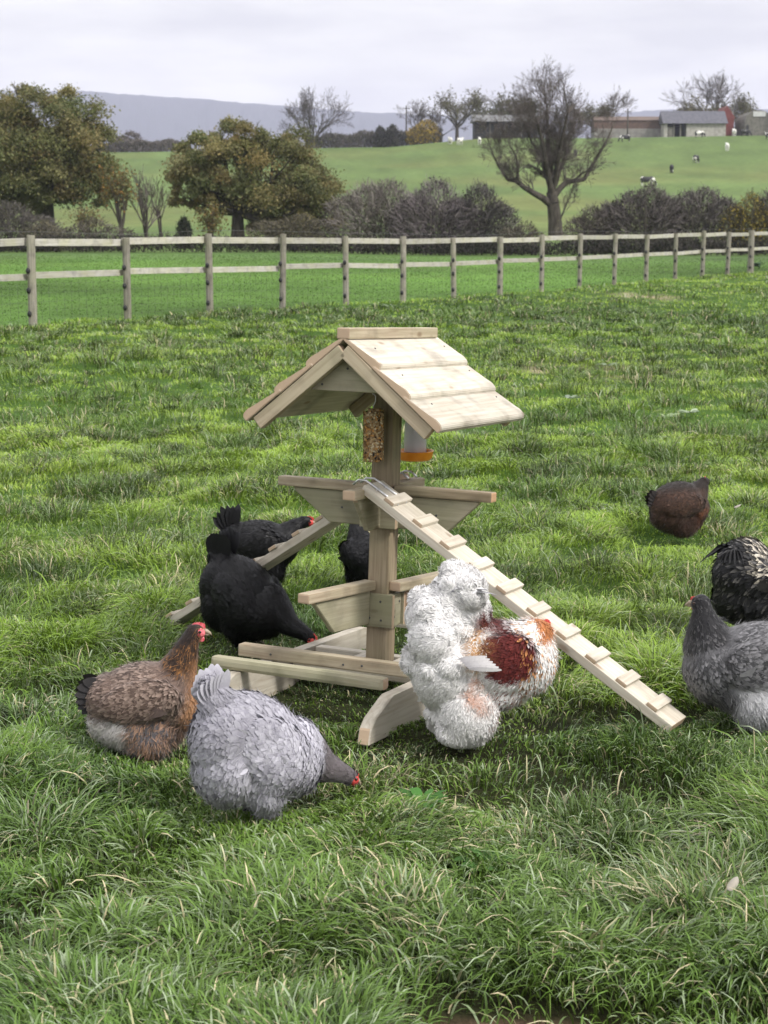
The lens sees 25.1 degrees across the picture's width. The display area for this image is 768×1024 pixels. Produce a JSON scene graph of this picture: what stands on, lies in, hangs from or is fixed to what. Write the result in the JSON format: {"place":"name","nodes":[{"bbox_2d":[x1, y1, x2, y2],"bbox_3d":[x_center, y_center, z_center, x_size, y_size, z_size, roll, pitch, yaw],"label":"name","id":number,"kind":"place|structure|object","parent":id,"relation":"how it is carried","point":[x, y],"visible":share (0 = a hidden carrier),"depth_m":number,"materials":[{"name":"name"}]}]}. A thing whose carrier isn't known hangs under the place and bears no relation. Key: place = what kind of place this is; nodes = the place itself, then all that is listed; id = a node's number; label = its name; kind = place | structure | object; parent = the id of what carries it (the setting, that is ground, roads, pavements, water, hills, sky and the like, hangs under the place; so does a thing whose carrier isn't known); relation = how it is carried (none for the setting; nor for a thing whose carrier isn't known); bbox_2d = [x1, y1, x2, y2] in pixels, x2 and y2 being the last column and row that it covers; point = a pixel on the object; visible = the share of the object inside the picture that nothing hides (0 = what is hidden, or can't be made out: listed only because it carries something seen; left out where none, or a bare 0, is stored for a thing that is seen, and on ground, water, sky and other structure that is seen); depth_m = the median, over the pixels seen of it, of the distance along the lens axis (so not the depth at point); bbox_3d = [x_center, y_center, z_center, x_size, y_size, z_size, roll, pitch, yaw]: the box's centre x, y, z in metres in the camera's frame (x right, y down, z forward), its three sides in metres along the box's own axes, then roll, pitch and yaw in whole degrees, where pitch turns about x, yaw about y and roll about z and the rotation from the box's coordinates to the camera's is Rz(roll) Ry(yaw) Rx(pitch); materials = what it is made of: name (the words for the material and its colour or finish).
{"place":"outdoors","nodes":[
{"label":"outdoors","id":0,"kind":"place"},
{"bbox_2d":[0,136,767,1023],"bbox_3d":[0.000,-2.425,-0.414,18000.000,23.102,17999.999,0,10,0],"label":"ground","id":1,"kind":"structure","parent":0,"point":[738,170],"depth_m":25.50,"materials":[{"name":"green plant"}]},
{"bbox_2d":[0,199,65,250],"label":"bush","id":2,"kind":"object","parent":1,"relation":"on","point":[19,221],"visible":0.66,"depth_m":77.50,"materials":[{"name":"grey plant"}]},
{"bbox_2d":[18,219,68,250],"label":"bush","id":3,"kind":"object","parent":1,"relation":"on","point":[51,230],"visible":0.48,"depth_m":76.82,"materials":[{"name":"grey plant"}]},
{"bbox_2d":[0,79,127,226],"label":"oak tree","id":4,"kind":"object","parent":1,"relation":"on","point":[43,170],"visible":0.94,"depth_m":88.50,"materials":[{"name":"green plant"}]},
{"bbox_2d":[60,195,104,238],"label":"sapling","id":5,"kind":"object","parent":1,"relation":"on","point":[83,215],"visible":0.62,"depth_m":81.67,"materials":[{"name":"green plant"}]},
{"bbox_2d":[0,761,166,876],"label":"grass","id":6,"kind":"structure","parent":1,"relation":"on","point":[68,830],"depth_m":4.59,"materials":[{"name":"green plant"}]},
{"bbox_2d":[43,217,139,250],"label":"bush","id":7,"kind":"object","parent":1,"relation":"on","point":[83,230],"visible":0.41,"depth_m":78.64,"materials":[{"name":"brown plant"}]},
{"bbox_2d":[87,145,142,237],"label":"sapling","id":8,"kind":"object","parent":1,"relation":"on","point":[122,184],"visible":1,"depth_m":82.60,"materials":[{"name":"green plant"}]},
{"bbox_2d":[112,130,143,151],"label":"bush","id":9,"kind":"object","parent":1,"relation":"on","point":[131,133],"visible":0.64,"depth_m":298.87,"materials":[{"name":"grey plant"}]},
{"bbox_2d":[96,138,190,151],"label":"hedge","id":10,"kind":"object","parent":1,"relation":"on","point":[134,145],"visible":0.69,"depth_m":297.13,"materials":[{"name":"grey plant"}]},
{"bbox_2d":[75,622,213,764],"bbox_3d":[-0.710,0.538,5.146,0.418,0.422,0.276,-1,10,-8],"label":"hen","id":11,"kind":"object","parent":1,"relation":"on","point":[144,708],"visible":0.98,"depth_m":5.08,"materials":[{"name":"brown"}]},
{"bbox_2d":[121,163,168,247],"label":"sapling","id":12,"kind":"object","parent":1,"relation":"on","point":[143,205],"visible":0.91,"depth_m":84.61,"materials":[{"name":"grey plant"}]},
{"bbox_2d":[0,898,307,1023],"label":"grass","id":13,"kind":"structure","parent":1,"relation":"on","point":[103,944],"depth_m":3.68,"materials":[{"name":"green plant"}]},
{"bbox_2d":[142,178,169,246],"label":"sapling","id":14,"kind":"object","parent":1,"relation":"on","point":[158,211],"visible":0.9,"depth_m":85.67,"materials":[{"name":"grey plant"}]},
{"bbox_2d":[175,213,195,248],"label":"bush","id":15,"kind":"object","parent":1,"relation":"on","point":[183,223],"visible":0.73,"depth_m":82.63,"materials":[{"name":"green plant"}]},
{"bbox_2d":[35,841,354,969],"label":"grass","id":16,"kind":"structure","parent":1,"relation":"on","point":[142,887],"depth_m":4.12,"materials":[{"name":"green plant"}]},
{"bbox_2d":[189,185,231,248],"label":"sapling","id":17,"kind":"object","parent":1,"relation":"on","point":[214,219],"visible":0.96,"depth_m":82.67,"materials":[{"name":"green plant"}]},
{"bbox_2d":[158,114,350,244],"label":"oak tree","id":18,"kind":"object","parent":1,"relation":"on","point":[292,189],"visible":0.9,"depth_m":87.22,"materials":[{"name":"green plant"}]},
{"bbox_2d":[197,525,317,650],"bbox_3d":[-0.464,0.297,6.435,0.522,0.464,0.287,6,11,30],"label":"hen","id":19,"kind":"object","parent":1,"relation":"on","point":[243,598],"visible":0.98,"depth_m":6.38,"materials":[{"name":"black"}]},
{"bbox_2d":[213,504,314,584],"bbox_3d":[-0.523,0.148,7.607,0.457,0.366,0.258,-1,10,-6],"label":"hen","id":20,"kind":"object","parent":1,"relation":"on","point":[259,537],"visible":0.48,"depth_m":7.54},
{"bbox_2d":[184,664,360,823],"bbox_3d":[-0.289,0.608,4.597,0.497,0.440,0.307,-2,10,-10],"label":"hen","id":21,"kind":"object","parent":1,"relation":"on","point":[261,755],"visible":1,"depth_m":4.48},
{"bbox_2d":[240,211,339,250],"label":"bush","id":22,"kind":"object","parent":1,"relation":"on","point":[278,228],"visible":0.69,"depth_m":78.69,"materials":[{"name":"grey plant"}]},
{"bbox_2d":[277,86,354,147],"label":"bare tree","id":23,"kind":"object","parent":1,"relation":"on","point":[307,107],"visible":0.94,"depth_m":295.16,"materials":[{"name":"grey plant"}]},
{"bbox_2d":[337,524,369,582],"bbox_3d":[-0.077,0.172,7.440,0.232,0.363,0.356,-4,10,-22],"label":"hen","id":24,"kind":"object","parent":1,"relation":"on","point":[353,551],"visible":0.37,"depth_m":7.37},
{"bbox_2d":[211,327,523,745],"bbox_3d":[0.015,0.006,5.983,0.890,1.281,1.328,5,8,25],"label":"perch stand","id":25,"kind":"object","parent":1,"relation":"on","point":[424,382],"visible":0.76,"depth_m":5.87,"materials":[{"name":"wood"}]},
{"bbox_2d":[163,470,417,629],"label":"ramp","id":26,"kind":"structure","parent":25,"relation":"attached to","point":[297,542],"depth_m":6.43,"materials":[{"name":"wood"}]},
{"bbox_2d":[363,393,383,462],"bbox_3d":[-0.035,-0.338,5.827,0.070,0.342,0.069,0,10,0],"label":"seed block","id":27,"kind":"object","parent":25,"relation":"hanging from","point":[373,434],"depth_m":5.81,"materials":[{"name":"beige plant"}]},
{"bbox_2d":[401,421,433,461],"bbox_3d":[0.112,-0.351,6.169,0.135,0.330,0.135,0,10,0],"label":"drinker","id":28,"kind":"object","parent":25,"relation":"hanging from","point":[414,449],"visible":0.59,"depth_m":6.15,"materials":[{"name":"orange plastic"}]},
{"bbox_2d":[353,477,685,731],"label":"ramp","id":29,"kind":"structure","parent":25,"relation":"attached to","point":[629,686],"depth_m":5.57,"materials":[{"name":"wood"}]},
{"bbox_2d":[304,125,443,147],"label":"hedge","id":30,"kind":"object","parent":1,"relation":"on","point":[347,141],"visible":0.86,"depth_m":296.96,"materials":[{"name":"grey plant"}]},
{"bbox_2d":[316,176,433,251],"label":"bush","id":31,"kind":"object","parent":1,"relation":"on","point":[376,193],"visible":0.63,"depth_m":79.28,"materials":[{"name":"grey plant"}]},
{"bbox_2d":[372,125,386,146],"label":"bush","id":32,"kind":"object","parent":1,"relation":"on","point":[381,136],"visible":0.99,"depth_m":295.09,"materials":[{"name":"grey plant"}]},
{"bbox_2d":[0,620,767,1023],"bbox_3d":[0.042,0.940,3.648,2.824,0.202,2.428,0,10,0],"label":"grass","id":33,"kind":"structure","parent":1,"relation":"on","point":[330,843],"depth_m":3.82,"materials":[{"name":"green plant"}]},
{"bbox_2d":[399,787,447,808],"bbox_3d":[0.107,0.780,4.681,0.138,0.025,0.172,0,10,0],"label":"weed plant","id":34,"kind":"object","parent":33,"relation":"on","point":[415,791],"visible":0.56,"depth_m":4.72,"materials":[{"name":"green plant"}]},
{"bbox_2d":[727,877,738,890],"bbox_3d":[0.784,0.835,3.881,0.019,0.021,0.045,8,12,38],"label":"fallen feather","id":35,"kind":"object","parent":33,"relation":"on","point":[733,882],"visible":1,"depth_m":3.88,"materials":[{"name":"white"}]},
{"bbox_2d":[0,583,767,845],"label":"grass","id":36,"kind":"structure","parent":1,"relation":"on","point":[637,658],"depth_m":5.32,"materials":[{"name":"green plant"}]},
{"bbox_2d":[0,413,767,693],"bbox_3d":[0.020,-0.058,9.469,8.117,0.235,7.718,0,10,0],"label":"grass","id":37,"kind":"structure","parent":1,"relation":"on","point":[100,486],"depth_m":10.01,"materials":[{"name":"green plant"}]},
{"bbox_2d":[0,228,767,325],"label":"wooden fence","id":38,"kind":"object","parent":1,"relation":"on","point":[31,242],"visible":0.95,"depth_m":30.89,"materials":[{"name":"beige wood"}]},
{"bbox_2d":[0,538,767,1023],"bbox_3d":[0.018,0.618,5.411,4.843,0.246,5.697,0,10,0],"label":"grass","id":39,"kind":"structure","parent":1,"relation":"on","point":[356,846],"depth_m":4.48,"materials":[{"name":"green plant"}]},
{"bbox_2d":[0,231,767,255],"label":"hedge","id":40,"kind":"object","parent":1,"relation":"on","point":[638,248],"visible":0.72,"depth_m":74.95,"materials":[{"name":"green plant"}]},
{"bbox_2d":[385,123,401,146],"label":"bush","id":41,"kind":"object","parent":1,"relation":"on","point":[393,140],"visible":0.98,"depth_m":295.20,"materials":[{"name":"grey plant"}]},
{"bbox_2d":[403,106,409,145],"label":"utility pole","id":42,"kind":"object","parent":1,"relation":"on","point":[406,108],"visible":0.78,"depth_m":297.74,"materials":[{"name":"grey wood"}]},
{"bbox_2d":[397,98,430,127],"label":"bare tree","id":43,"kind":"object","parent":1,"relation":"on","point":[422,114],"visible":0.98,"depth_m":298.81,"materials":[{"name":"grey plant"}]},
{"bbox_2d":[405,119,440,144],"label":"bush","id":44,"kind":"object","parent":1,"relation":"on","point":[416,131],"visible":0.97,"depth_m":294.90,"materials":[{"name":"yellow plant"}]},
{"bbox_2d":[383,174,489,253],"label":"bush","id":45,"kind":"object","parent":1,"relation":"on","point":[416,199],"visible":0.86,"depth_m":78.36,"materials":[{"name":"grey plant"}]},
{"bbox_2d":[429,107,470,140],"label":"bare tree","id":46,"kind":"object","parent":1,"relation":"on","point":[435,118],"visible":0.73,"depth_m":302.28,"materials":[{"name":"grey plant"}]},
{"bbox_2d":[420,84,499,140],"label":"bare tree","id":47,"kind":"object","parent":1,"relation":"on","point":[475,102],"visible":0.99,"depth_m":298.52,"materials":[{"name":"grey plant"}]},
{"bbox_2d":[457,137,463,144],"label":"cow","id":48,"kind":"object","parent":1,"relation":"on","point":[460,140],"visible":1,"depth_m":281.60},
{"bbox_2d":[432,177,525,253],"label":"bush","id":49,"kind":"object","parent":1,"relation":"on","point":[494,209],"visible":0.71,"depth_m":78.45,"materials":[{"name":"grey plant"}]},
{"bbox_2d":[399,558,561,748],"bbox_3d":[0.297,0.424,5.312,0.514,0.591,0.320,-2,10,-12],"label":"rooster","id":50,"kind":"object","parent":1,"relation":"on","point":[471,667],"visible":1,"depth_m":5.21},
{"bbox_2d":[453,848,516,870],"bbox_3d":[0.239,0.839,4.158,0.122,0.022,0.150,5,11,29],"label":"weed plant","id":51,"kind":"object","parent":1,"relation":"on","point":[474,850],"visible":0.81,"depth_m":4.17,"materials":[{"name":"green plant"}]},
{"bbox_2d":[470,103,506,124],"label":"bare tree","id":52,"kind":"object","parent":1,"relation":"on","point":[491,112],"visible":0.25,"depth_m":308.79,"materials":[{"name":"grey plant"}]},
{"bbox_2d":[471,115,537,138],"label":"barn","id":53,"kind":"structure","parent":1,"relation":"on","point":[476,135],"depth_m":303.52,"materials":[{"name":"metal"}]},
{"bbox_2d":[485,90,552,135],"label":"bare tree","id":54,"kind":"object","parent":1,"relation":"on","point":[501,102],"visible":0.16,"depth_m":310.18,"materials":[{"name":"grey plant"}]},
{"bbox_2d":[496,220,547,253],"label":"bush","id":55,"kind":"object","parent":1,"relation":"on","point":[520,230],"visible":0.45,"depth_m":77.76,"materials":[{"name":"grey plant"}]},
{"bbox_2d":[470,54,637,235],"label":"bare tree","id":56,"kind":"object","parent":1,"relation":"on","point":[553,164],"visible":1,"depth_m":86.03,"materials":[{"name":"brown plant"}]},
{"bbox_2d":[557,202,625,253],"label":"bush","id":57,"kind":"object","parent":1,"relation":"on","point":[582,224],"visible":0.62,"depth_m":78.45,"materials":[{"name":"grey plant"}]},
{"bbox_2d":[572,99,618,129],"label":"bare tree","id":58,"kind":"object","parent":1,"relation":"on","point":[588,114],"visible":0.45,"depth_m":312.13,"materials":[{"name":"grey plant"}]},
{"bbox_2d":[474,798,726,875],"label":"grass","id":59,"kind":"structure","parent":1,"relation":"on","point":[613,831],"depth_m":4.47,"materials":[{"name":"green plant"}]},
{"bbox_2d":[618,135,630,141],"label":"cow","id":60,"kind":"object","parent":1,"relation":"on","point":[622,137],"visible":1,"depth_m":281.05},
{"bbox_2d":[591,117,660,137],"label":"barn","id":61,"kind":"structure","parent":1,"relation":"on","point":[639,127],"depth_m":308.96,"materials":[{"name":"concrete"}]},
{"bbox_2d":[624,109,631,134],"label":"utility pole","id":62,"kind":"object","parent":1,"relation":"on","point":[627,111],"visible":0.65,"depth_m":305.53,"materials":[{"name":"grey wood"}]},
{"bbox_2d":[589,178,693,252],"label":"bush","id":63,"kind":"object","parent":1,"relation":"on","point":[650,212],"visible":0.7,"depth_m":78.54,"materials":[{"name":"grey plant"}]},
{"bbox_2d":[640,176,656,185],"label":"cow","id":64,"kind":"object","parent":1,"relation":"on","point":[644,178],"visible":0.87,"depth_m":202.15},
{"bbox_2d":[553,818,767,970],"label":"grass","id":65,"kind":"structure","parent":1,"relation":"on","point":[704,870],"depth_m":4.15,"materials":[{"name":"green plant"}]},
{"bbox_2d":[658,413,679,416],"bbox_3d":[2.277,-0.779,13.907,0.195,0.027,0.219,4,11,24],"label":"weed plant","id":66,"kind":"object","parent":1,"relation":"on","point":[671,414],"visible":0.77,"depth_m":13.93,"materials":[{"name":"green plant"}]},
{"bbox_2d":[669,164,673,172],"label":"cow","id":67,"kind":"object","parent":1,"relation":"on","point":[671,167],"visible":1,"depth_m":224.02},
{"bbox_2d":[644,476,712,539],"bbox_3d":[1.488,-0.017,8.704,0.364,0.318,0.254,-2,10,-14],"label":"hen","id":68,"kind":"object","parent":1,"relation":"on","point":[679,509],"visible":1,"depth_m":8.63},
{"bbox_2d":[678,408,698,412],"bbox_3d":[2.511,-0.826,14.144,0.152,0.026,0.224,9,13,43],"label":"weed plant","id":69,"kind":"object","parent":1,"relation":"on","point":[692,410],"visible":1,"depth_m":14.15,"materials":[{"name":"green plant"}]},
{"bbox_2d":[636,181,748,249],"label":"bush","id":70,"kind":"object","parent":1,"relation":"on","point":[714,211],"visible":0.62,"depth_m":79.35,"materials":[{"name":"grey plant"}]},
{"bbox_2d":[659,111,727,136],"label":"barn","id":71,"kind":"structure","parent":1,"relation":"on","point":[685,123],"depth_m":305.22,"materials":[{"name":"stone"}]},
{"bbox_2d":[668,127,672,136],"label":"door","id":72,"kind":"structure","parent":71,"relation":"in","point":[670,129],"depth_m":305.18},
{"bbox_2d":[622,767,767,863],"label":"grass","id":73,"kind":"structure","parent":1,"relation":"on","point":[702,824],"depth_m":4.59,"materials":[{"name":"green plant"}]},
{"bbox_2d":[693,155,699,162],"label":"cow","id":74,"kind":"object","parent":1,"relation":"on","point":[695,157],"visible":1,"depth_m":242.16},
{"bbox_2d":[673,94,721,110],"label":"bare tree","id":75,"kind":"object","parent":1,"relation":"on","point":[688,108],"visible":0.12,"depth_m":318.30,"materials":[{"name":"grey plant"}]},
{"bbox_2d":[695,131,705,137],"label":"cow","id":76,"kind":"object","parent":1,"relation":"on","point":[699,133],"visible":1,"depth_m":289.80},
{"bbox_2d":[659,70,744,114],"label":"bare tree","id":77,"kind":"object","parent":1,"relation":"on","point":[707,96],"visible":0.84,"depth_m":320.22,"materials":[{"name":"grey plant"}]},
{"bbox_2d":[679,593,767,734],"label":"hen","id":78,"kind":"object","parent":1,"relation":"on","point":[724,667],"visible":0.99,"depth_m":5.35,"materials":[{"name":"grey"}]},
{"bbox_2d":[718,105,734,135],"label":"barn","id":79,"kind":"structure","parent":1,"relation":"on","point":[730,119],"depth_m":310.71,"materials":[{"name":"red tile"}]},
{"bbox_2d":[708,92,758,134],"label":"bare tree","id":80,"kind":"object","parent":1,"relation":"on","point":[745,106],"visible":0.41,"depth_m":321.83,"materials":[{"name":"grey plant"}]},
{"bbox_2d":[700,535,767,624],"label":"rooster","id":81,"kind":"object","parent":1,"relation":"on","point":[739,575],"visible":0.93,"depth_m":6.50},
{"bbox_2d":[715,187,767,252],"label":"bush","id":82,"kind":"object","parent":1,"relation":"on","point":[745,220],"visible":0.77,"depth_m":78.57,"materials":[{"name":"green plant"}]},
{"bbox_2d":[740,129,751,135],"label":"cow","id":83,"kind":"object","parent":1,"relation":"on","point":[747,131],"visible":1,"depth_m":291.68},
{"bbox_2d":[746,262,763,267],"bbox_3d":[12.045,-7.988,56.072,0.727,0.216,0.819,0,10,0],"label":"weed plant","id":84,"kind":"object","parent":1,"relation":"on","point":[758,264],"visible":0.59,"depth_m":56.02,"materials":[{"name":"green plant"}]},
{"bbox_2d":[746,188,767,246],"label":"bush","id":85,"kind":"object","parent":1,"relation":"on","point":[763,198],"visible":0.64,"depth_m":78.54,"materials":[{"name":"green plant"}]},
{"bbox_2d":[0,301,767,443],"bbox_3d":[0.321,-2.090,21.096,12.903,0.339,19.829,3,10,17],"label":"grass","id":86,"kind":"structure","parent":0,"point":[581,323],"depth_m":19.07,"materials":[{"name":"green plant"}]},
{"bbox_2d":[563,395,580,398],"bbox_3d":[1.619,-0.991,14.897,0.186,0.027,0.189,7,12,36],"label":"weed plant","id":87,"kind":"object","parent":86,"relation":"on","point":[569,396],"visible":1,"depth_m":14.92,"materials":[{"name":"green plant"}]},
{"bbox_2d":[0,254,767,326],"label":"grass","id":88,"kind":"structure","parent":0,"point":[314,271],"depth_m":47.25,"materials":[{"name":"green plant"}]},
{"bbox_2d":[0,90,767,151],"bbox_3d":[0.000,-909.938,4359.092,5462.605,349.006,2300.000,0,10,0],"label":"hills","id":89,"kind":"structure","parent":0,"point":[153,118],"depth_m":4238.01,"materials":[{"name":"grey"}]},
{"bbox_2d":[0,0,767,115],"label":"sky","id":90,"kind":"structure","parent":0,"point":[383,55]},
{"bbox_2d":[53,271,767,334],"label":"grass","id":91,"kind":"structure","parent":0,"point":[636,285],"depth_m":33.08,"materials":[{"name":"green plant"}]},
{"bbox_2d":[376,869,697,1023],"bbox_3d":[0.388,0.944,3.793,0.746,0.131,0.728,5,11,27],"label":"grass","id":92,"kind":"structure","parent":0,"point":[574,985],"depth_m":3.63,"materials":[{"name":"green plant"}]},
{"bbox_2d":[725,143,728,150],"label":"cow","id":93,"kind":"object","parent":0,"point":[726,146],"visible":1,"depth_m":262.81},
{"bbox_2d":[735,110,767,135],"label":"barn","id":94,"kind":"structure","parent":0,"point":[755,123],"depth_m":306.86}
]}

